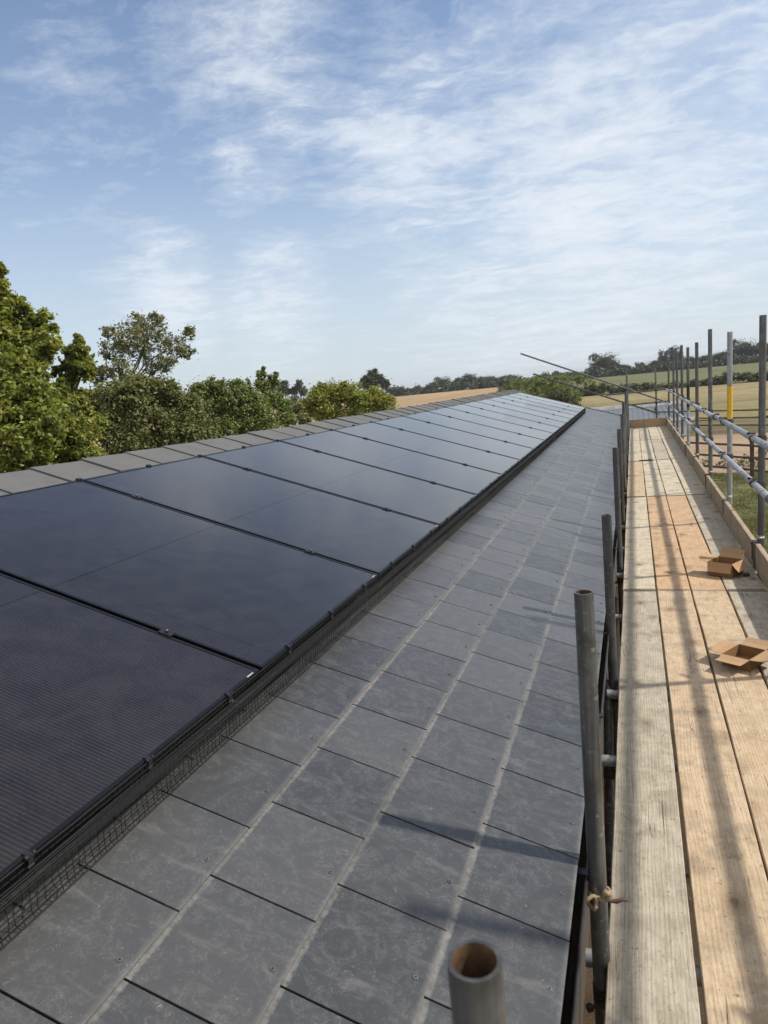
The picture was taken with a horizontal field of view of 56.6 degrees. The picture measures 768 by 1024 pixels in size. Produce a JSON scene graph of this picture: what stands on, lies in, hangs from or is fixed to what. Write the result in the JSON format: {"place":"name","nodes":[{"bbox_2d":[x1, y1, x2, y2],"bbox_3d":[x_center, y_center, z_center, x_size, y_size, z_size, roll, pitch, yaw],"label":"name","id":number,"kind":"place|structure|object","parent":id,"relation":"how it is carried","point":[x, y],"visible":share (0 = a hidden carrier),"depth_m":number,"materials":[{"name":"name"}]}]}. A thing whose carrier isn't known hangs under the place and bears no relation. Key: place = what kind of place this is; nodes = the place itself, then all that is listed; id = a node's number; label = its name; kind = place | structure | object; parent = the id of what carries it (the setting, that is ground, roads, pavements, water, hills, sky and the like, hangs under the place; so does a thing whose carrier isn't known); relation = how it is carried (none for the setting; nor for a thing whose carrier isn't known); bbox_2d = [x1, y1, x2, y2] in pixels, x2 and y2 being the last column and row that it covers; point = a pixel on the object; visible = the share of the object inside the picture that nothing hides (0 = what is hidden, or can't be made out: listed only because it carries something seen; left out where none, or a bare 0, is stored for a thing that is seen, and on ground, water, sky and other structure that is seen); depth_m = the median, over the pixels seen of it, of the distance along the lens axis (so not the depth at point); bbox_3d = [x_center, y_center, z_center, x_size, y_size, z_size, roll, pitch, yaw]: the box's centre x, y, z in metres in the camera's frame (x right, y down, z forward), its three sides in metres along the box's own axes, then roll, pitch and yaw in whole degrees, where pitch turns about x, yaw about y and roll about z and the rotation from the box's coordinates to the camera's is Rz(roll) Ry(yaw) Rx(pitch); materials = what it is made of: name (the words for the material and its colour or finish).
{"place":"outdoors","nodes":[
{"label":"outdoors","id":0,"kind":"place"},
{"bbox_2d":[4,387,497,471],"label":"stubble field","id":1,"kind":"structure","parent":0,"point":[411,400],"depth_m":183.49,"materials":[{"name":"beige plant"}]},
{"bbox_2d":[276,379,291,398],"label":"tree","id":2,"kind":"object","parent":1,"relation":"on","point":[284,385],"visible":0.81,"depth_m":145.85,"materials":[{"name":"green plant"}]},
{"bbox_2d":[290,379,307,399],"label":"tree","id":3,"kind":"object","parent":1,"relation":"on","point":[297,387],"visible":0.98,"depth_m":146.37,"materials":[{"name":"green plant"}]},
{"bbox_2d":[359,367,391,391],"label":"oak tree","id":4,"kind":"object","parent":1,"relation":"on","point":[371,377],"visible":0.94,"depth_m":132.25,"materials":[{"name":"green plant"}]},
{"bbox_2d":[274,376,486,406],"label":"hedge","id":5,"kind":"object","parent":1,"relation":"on","point":[434,387],"visible":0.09,"depth_m":252.45,"materials":[{"name":"green plant"}]},
{"bbox_2d":[434,376,452,386],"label":"tree","id":6,"kind":"object","parent":1,"relation":"on","point":[443,380],"visible":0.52,"depth_m":255.89,"materials":[{"name":"green plant"}]},
{"bbox_2d":[455,376,466,384],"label":"tree","id":7,"kind":"object","parent":1,"relation":"on","point":[460,379],"visible":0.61,"depth_m":255.28,"materials":[{"name":"green plant"}]},
{"bbox_2d":[463,373,477,382],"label":"tree","id":8,"kind":"object","parent":1,"relation":"on","point":[471,378],"visible":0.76,"depth_m":254.53,"materials":[{"name":"green plant"}]},
{"bbox_2d":[485,375,496,381],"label":"tree","id":9,"kind":"object","parent":1,"relation":"on","point":[489,378],"visible":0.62,"depth_m":253.67,"materials":[{"name":"green plant"}]},
{"bbox_2d":[0,0,767,413],"label":"sky","id":10,"kind":"structure","parent":0,"point":[418,192],"materials":[{"name":"blue"}]},
{"bbox_2d":[290,363,767,504],"bbox_3d":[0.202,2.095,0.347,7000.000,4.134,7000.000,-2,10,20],"label":"ground","id":11,"kind":"structure","parent":0,"point":[719,430],"depth_m":40.39,"materials":[{"name":"beige soil"}]},
{"bbox_2d":[0,261,111,472],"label":"maple tree","id":12,"kind":"object","parent":11,"relation":"on","point":[41,424],"visible":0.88,"depth_m":10.15,"materials":[{"name":"green plant"}]},
{"bbox_2d":[93,309,198,387],"bbox_3d":[-5.138,-1.231,16.407,2.538,6.660,1.710,-14,13,-42],"label":"airy tree","id":13,"kind":"object","parent":11,"relation":"on","point":[122,346],"visible":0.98,"depth_m":15.68,"materials":[{"name":"green plant"}]},
{"bbox_2d":[83,365,221,455],"bbox_3d":[-4.582,-0.292,14.441,2.965,5.373,1.892,-9,10,-19],"label":"bush","id":14,"kind":"object","parent":11,"relation":"on","point":[129,406],"visible":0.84,"depth_m":13.91,"materials":[{"name":"green plant"}]},
{"bbox_2d":[180,374,287,438],"bbox_3d":[-3.915,-1.026,18.785,3.026,5.286,2.019,-2,10,20],"label":"bush","id":15,"kind":"object","parent":11,"relation":"on","point":[236,398],"visible":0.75,"depth_m":18.18,"materials":[{"name":"green plant"}]},
{"bbox_2d":[245,365,299,426],"bbox_3d":[-2.994,-1.346,19.814,1.503,5.372,1.204,-2,10,20],"label":"sapling","id":16,"kind":"object","parent":11,"relation":"on","point":[276,400],"visible":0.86,"depth_m":19.40,"materials":[{"name":"green plant"}]},
{"bbox_2d":[287,399,312,424],"bbox_3d":[-2.895,-1.531,23.944,1.546,4.414,1.083,3,13,43],"label":"bush","id":17,"kind":"object","parent":11,"relation":"on","point":[303,418],"visible":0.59,"depth_m":23.48,"materials":[{"name":"green plant"}]},
{"bbox_2d":[0,389,623,1023],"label":"roof","id":18,"kind":"structure","parent":11,"relation":"on","point":[376,813],"depth_m":1.91,"materials":[{"name":"stone"}]},
{"bbox_2d":[0,408,585,950],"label":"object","id":19,"kind":"object","parent":18,"relation":"attached to","point":[260,682],"visible":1,"depth_m":2.02,"materials":[{"name":"black metal"}]},
{"bbox_2d":[294,377,398,421],"bbox_3d":[-1.177,-2.620,27.068,4.150,5.184,1.944,-5,9,1],"label":"hawthorn bush","id":20,"kind":"object","parent":11,"relation":"on","point":[323,401],"visible":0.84,"depth_m":26.44,"materials":[{"name":"green plant"}]},
{"bbox_2d":[497,374,513,380],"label":"tree","id":21,"kind":"object","parent":11,"relation":"on","point":[504,376],"visible":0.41,"depth_m":252.38,"materials":[{"name":"green plant"}]},
{"bbox_2d":[493,379,528,391],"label":"bush","id":22,"kind":"object","parent":11,"relation":"on","point":[505,384],"visible":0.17,"depth_m":116.64,"materials":[{"name":"green plant"}]},
{"bbox_2d":[542,372,605,394],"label":"bush","id":23,"kind":"object","parent":11,"relation":"on","point":[579,379],"visible":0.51,"depth_m":103.81,"materials":[{"name":"green plant"}]},
{"bbox_2d":[579,367,596,371],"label":"tree","id":24,"kind":"object","parent":11,"relation":"on","point":[588,369],"visible":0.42,"depth_m":239.83,"materials":[{"name":"green plant"}]},
{"bbox_2d":[587,352,621,369],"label":"tree","id":25,"kind":"object","parent":11,"relation":"on","point":[602,362],"visible":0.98,"depth_m":238.29,"materials":[{"name":"green plant"}]},
{"bbox_2d":[634,362,643,366],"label":"tree","id":26,"kind":"object","parent":11,"relation":"on","point":[638,364],"visible":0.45,"depth_m":236.27,"materials":[{"name":"green plant"}]},
{"bbox_2d":[649,359,669,364],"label":"tree","id":27,"kind":"object","parent":11,"relation":"on","point":[654,362],"visible":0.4,"depth_m":232.80,"materials":[{"name":"green plant"}]},
{"bbox_2d":[657,349,669,361],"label":"tree","id":28,"kind":"object","parent":11,"relation":"on","point":[661,357],"visible":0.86,"depth_m":232.65,"materials":[{"name":"green plant"}]},
{"bbox_2d":[666,345,683,362],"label":"tree","id":29,"kind":"object","parent":11,"relation":"on","point":[671,350],"visible":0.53,"depth_m":231.56,"materials":[{"name":"green plant"}]},
{"bbox_2d":[671,356,694,363],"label":"tree","id":30,"kind":"object","parent":11,"relation":"on","point":[690,358],"visible":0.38,"depth_m":229.15,"materials":[{"name":"green plant"}]},
{"bbox_2d":[699,354,718,362],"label":"tree","id":31,"kind":"object","parent":11,"relation":"on","point":[705,357],"visible":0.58,"depth_m":226.58,"materials":[{"name":"green plant"}]},
{"bbox_2d":[654,407,767,425],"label":"rail fence","id":32,"kind":"object","parent":11,"relation":"on","point":[723,418],"visible":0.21,"depth_m":38.12,"materials":[{"name":"brown wood"}]},
{"bbox_2d":[662,441,767,477],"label":"rail fence","id":33,"kind":"object","parent":11,"relation":"on","point":[751,445],"visible":0.3,"depth_m":25.10,"materials":[{"name":"brown wood"}]},
{"bbox_2d":[672,432,767,473],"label":"paddock","id":34,"kind":"structure","parent":11,"relation":"on","point":[736,450],"depth_m":31.86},
{"bbox_2d":[714,457,726,465],"bbox_3d":[13.205,-1.906,27.920,0.612,0.504,0.407,0,11,30],"label":"weed clump","id":35,"kind":"object","parent":34,"relation":"on","point":[721,462],"visible":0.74,"depth_m":27.89,"materials":[{"name":"green plant"}]},
{"bbox_2d":[737,454,749,470],"bbox_3d":[13.325,-1.802,26.314,0.582,0.861,0.352,-2,10,20],"label":"weed clump","id":36,"kind":"object","parent":34,"relation":"on","point":[745,462],"visible":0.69,"depth_m":26.26,"materials":[{"name":"green plant"}]},
{"bbox_2d":[714,349,742,358],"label":"tree","id":37,"kind":"object","parent":11,"relation":"on","point":[721,354],"visible":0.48,"depth_m":224.54,"materials":[{"name":"green plant"}]},
{"bbox_2d":[726,338,756,355],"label":"tree","id":38,"kind":"object","parent":11,"relation":"on","point":[742,347],"visible":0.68,"depth_m":222.14,"materials":[{"name":"green plant"}]},
{"bbox_2d":[743,344,767,356],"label":"tree","id":39,"kind":"object","parent":11,"relation":"on","point":[754,348],"visible":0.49,"depth_m":220.19,"materials":[{"name":"green plant"}]},
{"bbox_2d":[756,343,767,356],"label":"tree","id":40,"kind":"object","parent":11,"relation":"on","point":[766,350],"visible":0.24,"depth_m":218.81,"materials":[{"name":"green plant"}]},
{"bbox_2d":[498,362,767,393],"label":"green field","id":41,"kind":"structure","parent":0,"point":[662,377],"depth_m":167.15,"materials":[{"name":"green plant"}]},
{"bbox_2d":[471,354,767,389],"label":"hedge","id":42,"kind":"object","parent":41,"relation":"on","point":[659,367],"visible":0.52,"depth_m":230.16,"materials":[{"name":"green plant"}]},
{"bbox_2d":[569,381,767,420],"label":"meadow","id":43,"kind":"structure","parent":0,"point":[746,395],"depth_m":74.39,"materials":[{"name":"yellow plant"}]},
{"bbox_2d":[497,373,558,397],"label":"bush","id":44,"kind":"object","parent":43,"relation":"on","point":[520,383],"visible":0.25,"depth_m":91.77,"materials":[{"name":"green plant"}]},
{"bbox_2d":[519,370,583,403],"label":"bush","id":45,"kind":"object","parent":43,"relation":"on","point":[537,383],"visible":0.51,"depth_m":76.47,"materials":[{"name":"green plant"}]},
{"bbox_2d":[545,389,582,405],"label":"bush","id":46,"kind":"object","parent":43,"relation":"on","point":[561,396],"visible":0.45,"depth_m":59.10,"materials":[{"name":"green plant"}]},
{"bbox_2d":[592,401,694,435],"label":"shed","id":47,"kind":"structure","parent":43,"relation":"on","point":[635,413],"depth_m":43.88,"materials":[{"name":"grey metal"}]},
{"bbox_2d":[567,371,767,396],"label":"hedge","id":48,"kind":"object","parent":43,"relation":"on","point":[719,380],"visible":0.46,"depth_m":100.37,"materials":[{"name":"green plant"}]},
{"bbox_2d":[583,509,767,1023],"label":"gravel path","id":49,"kind":"structure","parent":0,"point":[588,1018],"depth_m":5.82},
{"bbox_2d":[447,315,767,1023],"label":"scaffold","id":50,"kind":"object","parent":49,"relation":"on","point":[476,979],"visible":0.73,"depth_m":3.61,"materials":[{"name":"metal"}]},
{"bbox_2d":[586,884,627,910],"bbox_3d":[0.598,1.028,1.924,0.113,0.060,0.093,-2,10,20],"label":"rope tie","id":51,"kind":"object","parent":50,"relation":"attached to","point":[605,895],"visible":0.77,"depth_m":1.90,"materials":[{"name":"beige fabric"}]},
{"bbox_2d":[629,428,639,440],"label":"scaffold board","id":52,"kind":"object","parent":50,"relation":"on","point":[634,434],"visible":0.92,"depth_m":17.71,"materials":[{"name":"beige wood"}]},
{"bbox_2d":[628,440,641,461],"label":"scaffold board","id":53,"kind":"object","parent":50,"relation":"on","point":[634,451],"visible":0.91,"depth_m":14.14,"materials":[{"name":"beige wood"}]},
{"bbox_2d":[627,461,645,496],"bbox_3d":[3.824,-0.529,10.832,0.230,0.042,3.817,-2,10,20],"label":"scaffold board","id":54,"kind":"object","parent":50,"relation":"on","point":[635,486],"visible":0.98,"depth_m":10.39,"materials":[{"name":"beige wood"}]},
{"bbox_2d":[623,496,654,590],"bbox_3d":[2.538,0.206,7.140,0.229,0.041,4.112,-2,10,20],"label":"scaffold board","id":55,"kind":"object","parent":50,"relation":"on","point":[638,570],"visible":0.96,"depth_m":6.36,"materials":[{"name":"beige wood"}]},
{"bbox_2d":[639,427,649,439],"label":"scaffold board","id":56,"kind":"object","parent":50,"relation":"on","point":[644,433],"visible":0.85,"depth_m":17.65,"materials":[{"name":"beige wood"}]},
{"bbox_2d":[640,440,655,462],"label":"scaffold board","id":57,"kind":"object","parent":50,"relation":"on","point":[647,452],"visible":0.94,"depth_m":14.11,"materials":[{"name":"beige wood"}]},
{"bbox_2d":[604,591,700,1023],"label":"scaffold board","id":58,"kind":"object","parent":50,"relation":"on","point":[651,976],"visible":0.99,"depth_m":2.37,"materials":[{"name":"beige wood"}]},
{"bbox_2d":[643,460,664,496],"bbox_3d":[4.044,-0.533,10.754,0.227,0.041,3.816,-2,10,20],"label":"scaffold board","id":59,"kind":"object","parent":50,"relation":"on","point":[653,484],"visible":0.94,"depth_m":10.29,"materials":[{"name":"beige wood"}]},
{"bbox_2d":[648,427,661,439],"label":"scaffold board","id":60,"kind":"object","parent":50,"relation":"on","point":[654,433],"visible":0.91,"depth_m":17.61,"materials":[{"name":"beige wood"}]},
{"bbox_2d":[651,439,669,461],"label":"scaffold board","id":61,"kind":"object","parent":50,"relation":"on","point":[660,451],"visible":0.96,"depth_m":13.94,"materials":[{"name":"beige wood"}]},
{"bbox_2d":[657,426,673,438],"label":"scaffold board","id":62,"kind":"object","parent":50,"relation":"on","point":[664,432],"visible":0.79,"depth_m":17.49,"materials":[{"name":"beige wood"}]},
{"bbox_2d":[647,496,689,594],"bbox_3d":[2.758,0.201,7.061,0.223,0.041,4.110,-2,10,20],"label":"scaffold board","id":63,"kind":"object","parent":50,"relation":"on","point":[670,573],"visible":0.94,"depth_m":6.31,"materials":[{"name":"beige wood"}]},
{"bbox_2d":[657,459,684,495],"bbox_3d":[4.263,-0.542,10.676,0.224,0.041,3.821,-2,10,20],"label":"scaffold board","id":64,"kind":"object","parent":50,"relation":"on","point":[672,486],"visible":0.94,"depth_m":10.22,"materials":[{"name":"beige wood"}]},
{"bbox_2d":[662,438,685,459],"bbox_3d":[5.754,-1.268,14.204,0.251,0.041,3.938,-2,10,20],"label":"scaffold board","id":65,"kind":"object","parent":50,"relation":"on","point":[673,449],"visible":0.85,"depth_m":13.89,"materials":[{"name":"beige wood"}]},
{"bbox_2d":[671,458,707,494],"bbox_3d":[4.496,-0.555,10.592,0.252,0.042,3.814,-2,10,20],"label":"scaffold board","id":66,"kind":"object","parent":50,"relation":"on","point":[690,481],"visible":0.95,"depth_m":10.13,"materials":[{"name":"beige wood"}]},
{"bbox_2d":[666,495,725,593],"bbox_3d":[2.978,0.196,6.987,0.224,0.044,4.111,-2,10,20],"label":"scaffold board","id":67,"kind":"object","parent":50,"relation":"on","point":[691,543],"visible":0.9,"depth_m":6.37,"materials":[{"name":"beige wood"}]},
{"bbox_2d":[657,590,767,1023],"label":"scaffold board","id":68,"kind":"object","parent":50,"relation":"on","point":[728,885],"visible":1,"depth_m":2.41,"materials":[{"name":"beige wood"}]},
{"bbox_2d":[686,494,766,593],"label":"scaffold board","id":69,"kind":"object","parent":50,"relation":"on","point":[717,534],"visible":0.81,"depth_m":6.58,"materials":[{"name":"beige wood"}]},
{"bbox_2d":[698,547,748,577],"bbox_3d":[2.584,0.382,5.412,0.235,0.169,0.307,-13,12,-38],"label":"cardboard box","id":70,"kind":"object","parent":69,"relation":"on","point":[729,562],"visible":1,"depth_m":5.39,"materials":[{"name":"brown cardboard"}]},
{"bbox_2d":[692,590,767,880],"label":"scaffold board","id":71,"kind":"object","parent":50,"relation":"on","point":[743,696],"visible":0.91,"depth_m":3.32,"materials":[{"name":"beige wood"}]},
{"bbox_2d":[707,637,767,670],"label":"cardboard box","id":72,"kind":"object","parent":71,"relation":"on","point":[748,653],"visible":1,"depth_m":3.82,"materials":[{"name":"brown cardboard"}]},
{"bbox_2d":[728,591,767,688],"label":"scaffold board","id":73,"kind":"object","parent":50,"relation":"on","point":[750,609],"visible":0.84,"depth_m":4.53,"materials":[{"name":"beige wood"}]},
{"bbox_2d":[665,472,767,920],"bbox_3d":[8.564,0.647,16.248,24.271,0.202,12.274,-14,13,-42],"label":"grass","id":74,"kind":"structure","parent":0,"point":[753,524],"depth_m":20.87,"materials":[{"name":"green plant"}]},
{"bbox_3d":[1.500,-0.822,8.847,0.052,0.055,20.872,-2,10,20],"label":"mounting rail","id":75,"kind":"object","parent":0,"visible":0},
{"bbox_2d":[0,573,258,887],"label":"solar panel","id":76,"kind":"object","parent":75,"relation":"attached to","point":[96,705],"visible":0.85,"depth_m":1.96,"materials":[{"name":"glass"}]},
{"bbox_2d":[0,478,377,674],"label":"solar panel","id":77,"kind":"object","parent":75,"relation":"on","point":[254,601],"visible":0.87,"depth_m":2.94,"materials":[{"name":"glass"}]},
{"bbox_2d":[82,454,438,578],"bbox_3d":[-0.645,-0.044,4.157,1.750,0.044,1.160,16,16,16],"label":"solar panel","id":78,"kind":"object","parent":75,"relation":"on","point":[365,536],"visible":0.84,"depth_m":4.03,"materials":[{"name":"glass"}]},
{"bbox_2d":[202,439,476,525],"bbox_3d":[-0.272,-0.258,5.228,1.750,0.044,1.160,16,16,16],"label":"solar panel","id":79,"kind":"object","parent":75,"relation":"attached to","point":[428,501],"visible":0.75,"depth_m":5.13,"materials":[{"name":"glass"}]},
{"bbox_2d":[279,429,501,494],"bbox_3d":[0.101,-0.471,6.299,1.750,0.044,1.160,16,16,16],"label":"solar panel","id":80,"kind":"object","parent":75,"relation":"attached to","point":[465,477],"visible":0.79,"depth_m":6.22,"materials":[{"name":"glass"}]},
{"bbox_2d":[333,421,519,475],"bbox_3d":[0.474,-0.684,7.370,1.750,0.044,1.160,16,16,16],"label":"solar panel","id":81,"kind":"object","parent":75,"relation":"on","point":[488,460],"visible":0.76,"depth_m":7.30,"materials":[{"name":"glass"}]},
{"bbox_2d":[373,415,533,459],"bbox_3d":[0.847,-0.898,8.441,1.750,0.044,1.160,16,16,16],"label":"solar panel","id":82,"kind":"object","parent":75,"relation":"on","point":[480,442],"visible":0.81,"depth_m":8.38,"materials":[{"name":"glass"}]},
{"bbox_2d":[403,410,544,448],"bbox_3d":[1.220,-1.111,9.512,1.750,0.044,1.160,16,16,16],"label":"solar panel","id":83,"kind":"object","parent":75,"relation":"on","point":[485,431],"visible":0.84,"depth_m":9.46,"materials":[{"name":"glass"}]},
{"bbox_2d":[428,407,553,439],"bbox_3d":[1.593,-1.325,10.583,1.750,0.044,1.160,16,16,16],"label":"solar panel","id":84,"kind":"object","parent":75,"relation":"on","point":[499,424],"visible":0.77,"depth_m":10.54,"materials":[{"name":"glass"}]},
{"bbox_2d":[447,403,560,432],"bbox_3d":[1.966,-1.538,11.654,1.750,0.044,1.160,16,16,16],"label":"solar panel","id":85,"kind":"object","parent":75,"relation":"attached to","point":[508,418],"visible":0.79,"depth_m":11.62,"materials":[{"name":"glass"}]},
{"bbox_2d":[464,401,565,426],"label":"solar panel","id":86,"kind":"object","parent":75,"relation":"attached to","point":[535,418],"visible":0.86,"depth_m":12.69,"materials":[{"name":"glass"}]},
{"bbox_2d":[477,398,570,422],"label":"solar panel","id":87,"kind":"object","parent":75,"relation":"on","point":[527,410],"visible":0.81,"depth_m":13.78,"materials":[{"name":"glass"}]},
{"bbox_2d":[489,396,575,418],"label":"solar panel","id":88,"kind":"object","parent":75,"relation":"on","point":[533,407],"visible":0.77,"depth_m":14.85,"materials":[{"name":"glass"}]},
{"bbox_2d":[499,395,579,414],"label":"solar panel","id":89,"kind":"object","parent":75,"relation":"on","point":[564,410],"visible":0.84,"depth_m":15.93,"materials":[{"name":"glass"}]},
{"bbox_2d":[507,393,581,411],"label":"solar panel","id":90,"kind":"object","parent":75,"relation":"on","point":[545,402],"visible":0.73,"depth_m":17.01,"materials":[{"name":"glass"}]},
{"bbox_2d":[514,392,585,409],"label":"solar panel","id":91,"kind":"object","parent":75,"relation":"attached to","point":[552,401],"visible":0.76,"depth_m":18.08,"materials":[{"name":"glass"}]}
]}

